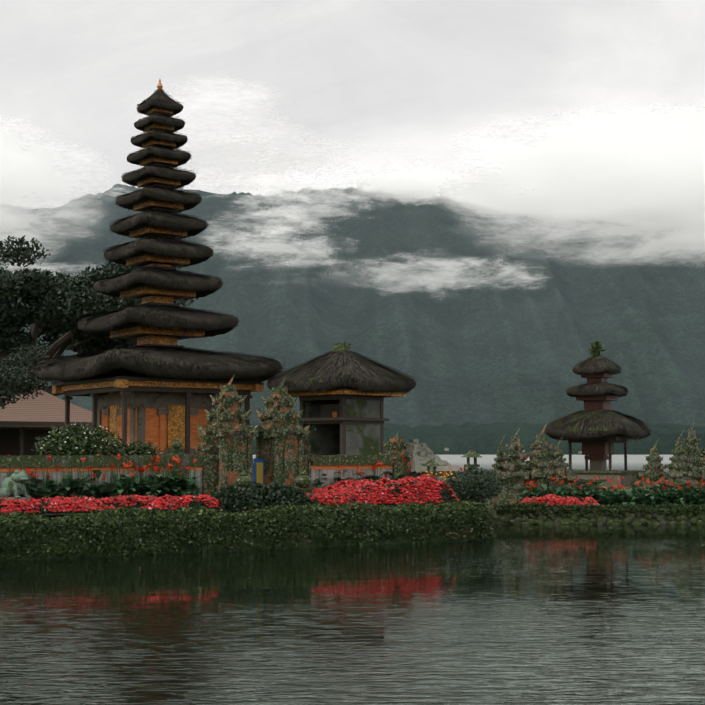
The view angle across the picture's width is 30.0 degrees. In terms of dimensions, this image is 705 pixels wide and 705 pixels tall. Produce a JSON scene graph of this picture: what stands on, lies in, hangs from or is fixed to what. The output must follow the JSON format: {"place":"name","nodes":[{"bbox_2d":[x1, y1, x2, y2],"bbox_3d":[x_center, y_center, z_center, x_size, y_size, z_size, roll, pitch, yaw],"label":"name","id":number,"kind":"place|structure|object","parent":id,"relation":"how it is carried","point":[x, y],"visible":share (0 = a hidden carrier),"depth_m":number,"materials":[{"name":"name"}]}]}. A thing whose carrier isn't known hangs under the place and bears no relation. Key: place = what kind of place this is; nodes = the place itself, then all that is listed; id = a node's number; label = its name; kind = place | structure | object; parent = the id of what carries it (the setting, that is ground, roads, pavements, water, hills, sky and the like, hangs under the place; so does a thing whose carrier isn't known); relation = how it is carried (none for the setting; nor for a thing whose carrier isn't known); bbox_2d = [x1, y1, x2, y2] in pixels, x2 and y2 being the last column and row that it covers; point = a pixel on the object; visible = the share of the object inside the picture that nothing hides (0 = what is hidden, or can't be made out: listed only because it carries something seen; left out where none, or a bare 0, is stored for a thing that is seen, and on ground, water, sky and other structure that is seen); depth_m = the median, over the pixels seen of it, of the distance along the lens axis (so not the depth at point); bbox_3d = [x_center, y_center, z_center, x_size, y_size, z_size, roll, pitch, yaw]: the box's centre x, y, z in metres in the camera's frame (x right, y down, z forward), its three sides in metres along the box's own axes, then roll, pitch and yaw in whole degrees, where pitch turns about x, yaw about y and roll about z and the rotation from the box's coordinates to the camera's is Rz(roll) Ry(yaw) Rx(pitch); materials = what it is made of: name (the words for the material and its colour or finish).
{"place":"outdoors","nodes":[
{"label":"outdoors","id":0,"kind":"place"},
{"bbox_2d":[1,372,30,405],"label":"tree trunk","id":1,"kind":"object","parent":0,"point":[14,393],"visible":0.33,"depth_m":56.75,"materials":[{"name":"black wood"}]},
{"bbox_2d":[0,251,105,276],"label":"cloud","id":2,"kind":"structure","parent":0,"point":[35,266],"depth_m":1984.84,"materials":[{"name":"white"}]},
{"bbox_2d":[0,110,119,266],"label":"cloud","id":3,"kind":"structure","parent":0,"point":[31,179],"depth_m":2114.77,"materials":[{"name":"white"}]},
{"bbox_2d":[8,453,208,498],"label":"flowering plants","id":4,"kind":"object","parent":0,"point":[140,486],"depth_m":35.17,"materials":[{"name":"green plant"}]},
{"bbox_2d":[0,493,221,515],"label":"begonia bed","id":5,"kind":"object","parent":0,"point":[11,505],"depth_m":33.57,"materials":[{"name":"red plant"}]},
{"bbox_2d":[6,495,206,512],"bbox_3d":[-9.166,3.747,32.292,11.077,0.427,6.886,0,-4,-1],"label":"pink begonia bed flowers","id":6,"kind":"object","parent":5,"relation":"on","point":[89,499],"visible":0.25,"depth_m":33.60,"materials":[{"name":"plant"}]},
{"bbox_2d":[111,67,324,195],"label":"cloud","id":7,"kind":"structure","parent":0,"point":[211,157],"depth_m":2990.92,"materials":[{"name":"white"}]},
{"bbox_2d":[6,495,482,515],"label":"island ground","id":8,"kind":"structure","parent":0,"point":[246,509],"depth_m":35.41,"materials":[{"name":"green plant"}]},
{"bbox_2d":[0,470,30,499],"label":"frog statue","id":9,"kind":"object","parent":8,"relation":"on","point":[13,486],"visible":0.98,"depth_m":33.07,"materials":[{"name":"stone"}]},
{"bbox_2d":[0,344,59,408],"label":"tree leaves","id":10,"kind":"object","parent":8,"relation":"on","point":[9,380],"visible":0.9,"depth_m":56.22,"materials":[{"name":"green plant"}]},
{"bbox_2d":[4,337,71,383],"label":"tree leaves","id":11,"kind":"object","parent":8,"relation":"on","point":[44,349],"visible":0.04,"depth_m":90.87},
{"bbox_2d":[0,421,91,455],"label":"timber pavilion","id":12,"kind":"object","parent":8,"relation":"on","point":[17,442],"visible":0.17,"depth_m":68.79,"materials":[{"name":"brown wood"}]},
{"bbox_2d":[0,387,91,429],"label":"pavilion roof","id":13,"kind":"structure","parent":12,"relation":"on","point":[46,407],"depth_m":64.81,"materials":[{"name":"brown tile"}]},
{"bbox_2d":[0,297,128,395],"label":"tree trunk","id":14,"kind":"object","parent":8,"relation":"on","point":[57,348],"visible":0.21,"depth_m":74.40,"materials":[{"name":"brown wood"}]},
{"bbox_2d":[0,235,198,355],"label":"tree leaves","id":15,"kind":"object","parent":14,"relation":"on","point":[60,308],"visible":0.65,"depth_m":70.59,"materials":[{"name":"green plant"}]},
{"bbox_2d":[30,422,126,455],"bbox_3d":[-7.528,2.695,36.319,2.682,1.629,2.646,0,-4,-1],"label":"frangipani bush","id":16,"kind":"object","parent":8,"relation":"on","point":[81,442],"depth_m":35.81,"materials":[{"name":"green plant"}]},
{"bbox_2d":[117,439,161,454],"bbox_3d":[-6.025,3.041,36.985,1.468,1.229,1.482,0,-4,-1],"label":"bush","id":17,"kind":"object","parent":8,"relation":"on","point":[141,450],"depth_m":36.79,"materials":[{"name":"green plant"}]},
{"bbox_2d":[52,106,263,454],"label":"pagoda tower","id":18,"kind":"structure","parent":8,"relation":"on","point":[95,393],"depth_m":44.33,"materials":[{"name":"brown wood"}]},
{"bbox_2d":[109,405,184,447],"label":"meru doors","id":19,"kind":"structure","parent":18,"relation":"attached to","point":[175,422],"depth_m":44.48,"materials":[{"name":"gold metal"}]},
{"bbox_2d":[52,79,263,393],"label":"roof trim","id":20,"kind":"structure","parent":18,"relation":"attached to","point":[140,330],"depth_m":45.57,"materials":[{"name":"brown wood"}]},
{"bbox_2d":[31,94,285,382],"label":"thatched roof","id":21,"kind":"structure","parent":18,"relation":"on","point":[117,368],"depth_m":45.06,"materials":[{"name":"black wicker"}]},
{"bbox_2d":[31,89,286,371],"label":"meru thatch strands","id":22,"kind":"object","parent":18,"relation":"on","point":[158,92],"visible":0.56,"depth_m":45.06},
{"bbox_2d":[0,455,395,498],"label":"front wall","id":23,"kind":"structure","parent":8,"relation":"on","point":[328,464],"depth_m":35.56,"materials":[{"name":"brick"}]},
{"bbox_2d":[0,497,495,560],"bbox_3d":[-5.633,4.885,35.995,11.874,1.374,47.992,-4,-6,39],"label":"island hedge","id":24,"kind":"object","parent":8,"relation":"on","point":[304,542],"visible":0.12,"depth_m":33.86,"materials":[{"name":"green plant"}]},
{"bbox_2d":[0,497,482,525],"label":"hedge top leaves","id":25,"kind":"object","parent":24,"relation":"on","point":[250,512],"visible":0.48,"depth_m":34.54,"materials":[{"name":"green plant"}]},
{"bbox_2d":[0,503,486,544],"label":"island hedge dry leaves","id":26,"kind":"object","parent":24,"relation":"on","point":[309,537],"visible":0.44,"depth_m":36.46,"materials":[{"name":"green plant"}]},
{"bbox_2d":[209,481,314,510],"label":"shrub leaves","id":27,"kind":"object","parent":8,"relation":"on","point":[266,493],"visible":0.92,"depth_m":35.98,"materials":[{"name":"green plant"}]},
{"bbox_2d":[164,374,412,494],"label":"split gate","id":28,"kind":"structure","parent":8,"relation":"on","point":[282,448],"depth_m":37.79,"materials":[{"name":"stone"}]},
{"bbox_2d":[253,458,263,484],"bbox_3d":[-2.877,3.576,38.218,0.720,1.000,0.085,3,-5,-36],"label":"gate door","id":29,"kind":"structure","parent":28,"relation":"attached to","point":[258,470],"depth_m":38.29,"materials":[{"name":"blue paint"}]},
{"bbox_2d":[299,343,408,454],"bbox_3d":[-0.363,2.283,43.909,4.525,5.160,4.525,0,-4,-1],"label":"bale","id":30,"kind":"object","parent":8,"relation":"on","point":[362,439],"depth_m":43.56},
{"bbox_2d":[267,352,415,392],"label":"thatched roof","id":31,"kind":"structure","parent":30,"relation":"on","point":[272,381],"depth_m":42.95,"materials":[{"name":"brown wicker"}]},
{"bbox_2d":[266,350,413,385],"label":"thatch bale strands","id":32,"kind":"object","parent":31,"relation":"on","point":[334,356],"visible":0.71,"depth_m":42.90},
{"bbox_2d":[266,377,414,392],"bbox_3d":[-0.365,1.183,43.994,3.900,0.490,3.898,-4,-6,43],"label":"thatch fringe","id":33,"kind":"object","parent":31,"relation":"attached to","point":[323,389],"visible":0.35,"depth_m":42.03,"materials":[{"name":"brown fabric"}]},
{"bbox_2d":[287,390,405,416],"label":"roof trim","id":34,"kind":"structure","parent":30,"relation":"attached to","point":[353,392],"depth_m":43.01,"materials":[{"name":"brown wood"}]},
{"bbox_2d":[307,458,419,487],"bbox_3d":[-0.180,3.866,40.279,5.038,1.460,3.690,0,-4,-1],"label":"canna row","id":35,"kind":"object","parent":8,"relation":"on","point":[319,483],"depth_m":40.38,"materials":[{"name":"green plant"}]},
{"bbox_2d":[304,470,454,479],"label":"yellow flowers","id":36,"kind":"object","parent":8,"relation":"on","point":[436,474],"visible":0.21,"depth_m":42.19,"materials":[{"name":"plant"}]},
{"bbox_2d":[305,474,459,506],"bbox_3d":[0.458,4.083,38.819,5.559,0.935,4.376,0,-4,-1],"label":"begonia bed","id":37,"kind":"object","parent":8,"relation":"on","point":[434,489],"depth_m":38.39,"materials":[{"name":"red plant"}]},
{"bbox_2d":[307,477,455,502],"bbox_3d":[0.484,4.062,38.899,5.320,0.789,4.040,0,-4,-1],"label":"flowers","id":38,"kind":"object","parent":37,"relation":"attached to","point":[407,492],"depth_m":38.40,"materials":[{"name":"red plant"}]},
{"bbox_2d":[423,459,439,477],"bbox_3d":[2.600,4.168,43.237,0.480,1.300,0.480,1,-5,-19],"label":"stone lantern","id":39,"kind":"object","parent":8,"relation":"on","point":[431,462],"visible":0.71,"depth_m":43.14,"materials":[{"name":"grey stone"}]},
{"bbox_2d":[405,439,463,477],"bbox_3d":[2.095,3.973,45.154,2.500,1.980,2.558,4,-6,-44],"label":"rock","id":40,"kind":"object","parent":8,"relation":"on","point":[423,453],"visible":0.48,"depth_m":44.68,"materials":[{"name":"stone"}]},
{"bbox_2d":[411,465,484,499],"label":"flowers","id":41,"kind":"object","parent":8,"relation":"on","point":[443,474],"depth_m":42.81,"materials":[{"name":"plant"}]},
{"bbox_2d":[462,450,481,473],"bbox_3d":[4.300,4.319,47.380,0.600,1.625,0.600,1,-5,-19],"label":"stone lantern","id":42,"kind":"object","parent":8,"relation":"on","point":[471,453],"visible":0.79,"depth_m":47.25,"materials":[{"name":"stone"}]},
{"bbox_2d":[445,466,505,502],"bbox_3d":[3.829,4.137,41.073,1.899,1.178,2.280,0,-4,-1],"label":"bush","id":43,"kind":"object","parent":8,"relation":"on","point":[476,481],"depth_m":40.70,"materials":[{"name":"green plant"}]},
{"bbox_2d":[456,470,501,498],"bbox_3d":[4.220,4.427,44.374,1.684,1.104,2.810,0,-4,-1],"label":"bush","id":44,"kind":"object","parent":8,"relation":"on","point":[487,482],"depth_m":44.09,"materials":[{"name":"green plant"}]},
{"bbox_2d":[220,489,311,510],"bbox_3d":[-2.646,4.055,36.354,3.298,0.544,2.712,0,-4,-1],"label":"shrub base","id":45,"kind":"object","parent":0,"point":[234,509],"visible":0.12,"depth_m":35.61,"materials":[{"name":"plant"}]},
{"bbox_2d":[195,200,344,253],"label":"cloud","id":46,"kind":"structure","parent":0,"point":[294,218],"depth_m":1967.98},
{"bbox_2d":[193,221,357,273],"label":"cloud","id":47,"kind":"structure","parent":0,"point":[274,246],"depth_m":1945.07,"materials":[{"name":"white"}]},
{"bbox_2d":[246,396,315,457],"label":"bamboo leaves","id":48,"kind":"object","parent":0,"point":[262,424],"visible":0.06,"depth_m":40.96,"materials":[{"name":"plant"}]},
{"bbox_2d":[126,129,444,184],"bbox_3d":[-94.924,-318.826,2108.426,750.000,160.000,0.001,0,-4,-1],"label":"cloud","id":49,"kind":"structure","parent":0,"point":[318,159],"depth_m":2108.27,"materials":[{"name":"white"}]},
{"bbox_2d":[81,161,494,206],"bbox_3d":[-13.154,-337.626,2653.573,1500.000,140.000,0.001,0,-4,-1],"label":"cloud","id":50,"kind":"structure","parent":0,"point":[270,182],"depth_m":2650.97,"materials":[{"name":"white"}]},
{"bbox_2d":[226,186,388,223],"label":"cloud","id":51,"kind":"structure","parent":0,"point":[321,209],"depth_m":2011.48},
{"bbox_2d":[0,455,704,704],"bbox_3d":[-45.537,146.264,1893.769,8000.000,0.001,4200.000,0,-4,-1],"label":"lake water","id":52,"kind":"structure","parent":0,"point":[560,614],"depth_m":19.65,"materials":[{"name":"grey liquid"}]},
{"bbox_2d":[0,184,704,427],"bbox_3d":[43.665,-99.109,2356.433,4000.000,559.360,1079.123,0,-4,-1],"label":"mountain","id":53,"kind":"structure","parent":0,"point":[512,353],"depth_m":2201.02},
{"bbox_2d":[0,0,704,207],"label":"sky","id":54,"kind":"structure","parent":0,"point":[409,73],"materials":[{"name":"white"}]},
{"bbox_2d":[224,250,511,296],"bbox_3d":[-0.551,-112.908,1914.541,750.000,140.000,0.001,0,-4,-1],"label":"cloud","id":55,"kind":"structure","parent":0,"point":[330,267],"depth_m":1915.27,"materials":[{"name":"white"}]},
{"bbox_2d":[76,421,704,454],"bbox_3d":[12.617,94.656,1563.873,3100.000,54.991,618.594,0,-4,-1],"label":"shore hill","id":56,"kind":"structure","parent":0,"point":[479,439],"depth_m":1484.05,"materials":[{"name":"green plant"}]},
{"bbox_2d":[347,167,482,204],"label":"cloud","id":57,"kind":"structure","parent":0,"point":[408,185],"depth_m":2332.13,"materials":[{"name":"white"}]},
{"bbox_2d":[353,248,550,302],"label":"cloud","id":58,"kind":"structure","parent":0,"point":[450,271],"depth_m":1978.96,"materials":[{"name":"white"}]},
{"bbox_2d":[425,100,704,269],"bbox_3d":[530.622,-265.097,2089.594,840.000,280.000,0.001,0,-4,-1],"label":"cloud","id":59,"kind":"structure","parent":0,"point":[609,179],"depth_m":2085.75,"materials":[{"name":"white"}]},
{"bbox_2d":[577,479,606,486],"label":"stone wall","id":60,"kind":"structure","parent":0,"point":[599,480],"depth_m":50.63,"materials":[{"name":"grey stone"}]},
{"bbox_2d":[484,503,704,524],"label":"island retaining wall","id":61,"kind":"structure","parent":0,"point":[627,517],"depth_m":46.46,"materials":[{"name":"grey stone"}]},
{"bbox_2d":[493,501,704,516],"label":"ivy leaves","id":62,"kind":"object","parent":61,"relation":"attached to","point":[524,507],"visible":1,"depth_m":46.53,"materials":[{"name":"plant"}]},
{"bbox_2d":[553,377,645,486],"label":"meru","id":63,"kind":"structure","parent":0,"point":[598,468],"depth_m":52.88,"materials":[{"name":"grey stone"}]},
{"bbox_2d":[544,358,650,438],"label":"thatched roof","id":64,"kind":"structure","parent":63,"relation":"on","point":[643,433],"depth_m":53.36,"materials":[{"name":"brown wicker"}]},
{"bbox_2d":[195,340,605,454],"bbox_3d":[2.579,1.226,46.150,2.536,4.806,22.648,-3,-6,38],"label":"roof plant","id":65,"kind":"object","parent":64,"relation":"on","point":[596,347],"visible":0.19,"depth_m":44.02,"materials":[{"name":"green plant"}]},
{"bbox_2d":[544,368,649,439],"bbox_3d":[10.086,2.128,54.207,3.575,2.969,3.577,-3,-5,33],"label":"roof thatch fringe","id":66,"kind":"object","parent":64,"relation":"attached to","point":[596,395],"visible":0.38,"depth_m":53.21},
{"bbox_2d":[545,355,649,433],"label":"meru thatch strands","id":67,"kind":"object","parent":64,"relation":"attached to","point":[629,426],"visible":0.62,"depth_m":53.25},
{"bbox_2d":[556,373,638,459],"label":"gilded meru","id":68,"kind":"structure","parent":63,"relation":"attached to","point":[598,402],"depth_m":53.75,"materials":[{"name":"brown wood"}]},
{"label":"island ground","id":69,"kind":"structure","parent":0,"visible":0},
{"bbox_2d":[519,494,599,507],"bbox_3d":[7.441,5.417,47.539,3.120,0.592,1.253,0,-4,-1],"label":"begonia","id":70,"kind":"object","parent":69,"relation":"on","point":[552,500],"depth_m":47.22,"materials":[{"name":"red plant"}]},
{"bbox_2d":[569,478,596,496],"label":"leaves","id":71,"kind":"object","parent":69,"relation":"on","point":[578,483],"visible":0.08,"depth_m":49.80,"materials":[{"name":"green plant"}]},
{"bbox_2d":[485,418,704,505],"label":"conifer trees","id":72,"kind":"object","parent":69,"relation":"on","point":[514,470],"visible":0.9,"depth_m":49.73,"materials":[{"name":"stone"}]},
{"bbox_2d":[511,476,704,505],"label":"canna","id":73,"kind":"object","parent":69,"relation":"on","point":[602,495],"depth_m":48.71,"materials":[{"name":"green plant"}]},
{"bbox_2d":[629,471,643,486],"bbox_3d":[11.255,5.191,51.000,1.096,1.266,1.130,0,-4,-1],"label":"bush","id":74,"kind":"object","parent":69,"relation":"on","point":[638,477],"visible":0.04,"depth_m":50.95,"materials":[{"name":"green plant"}]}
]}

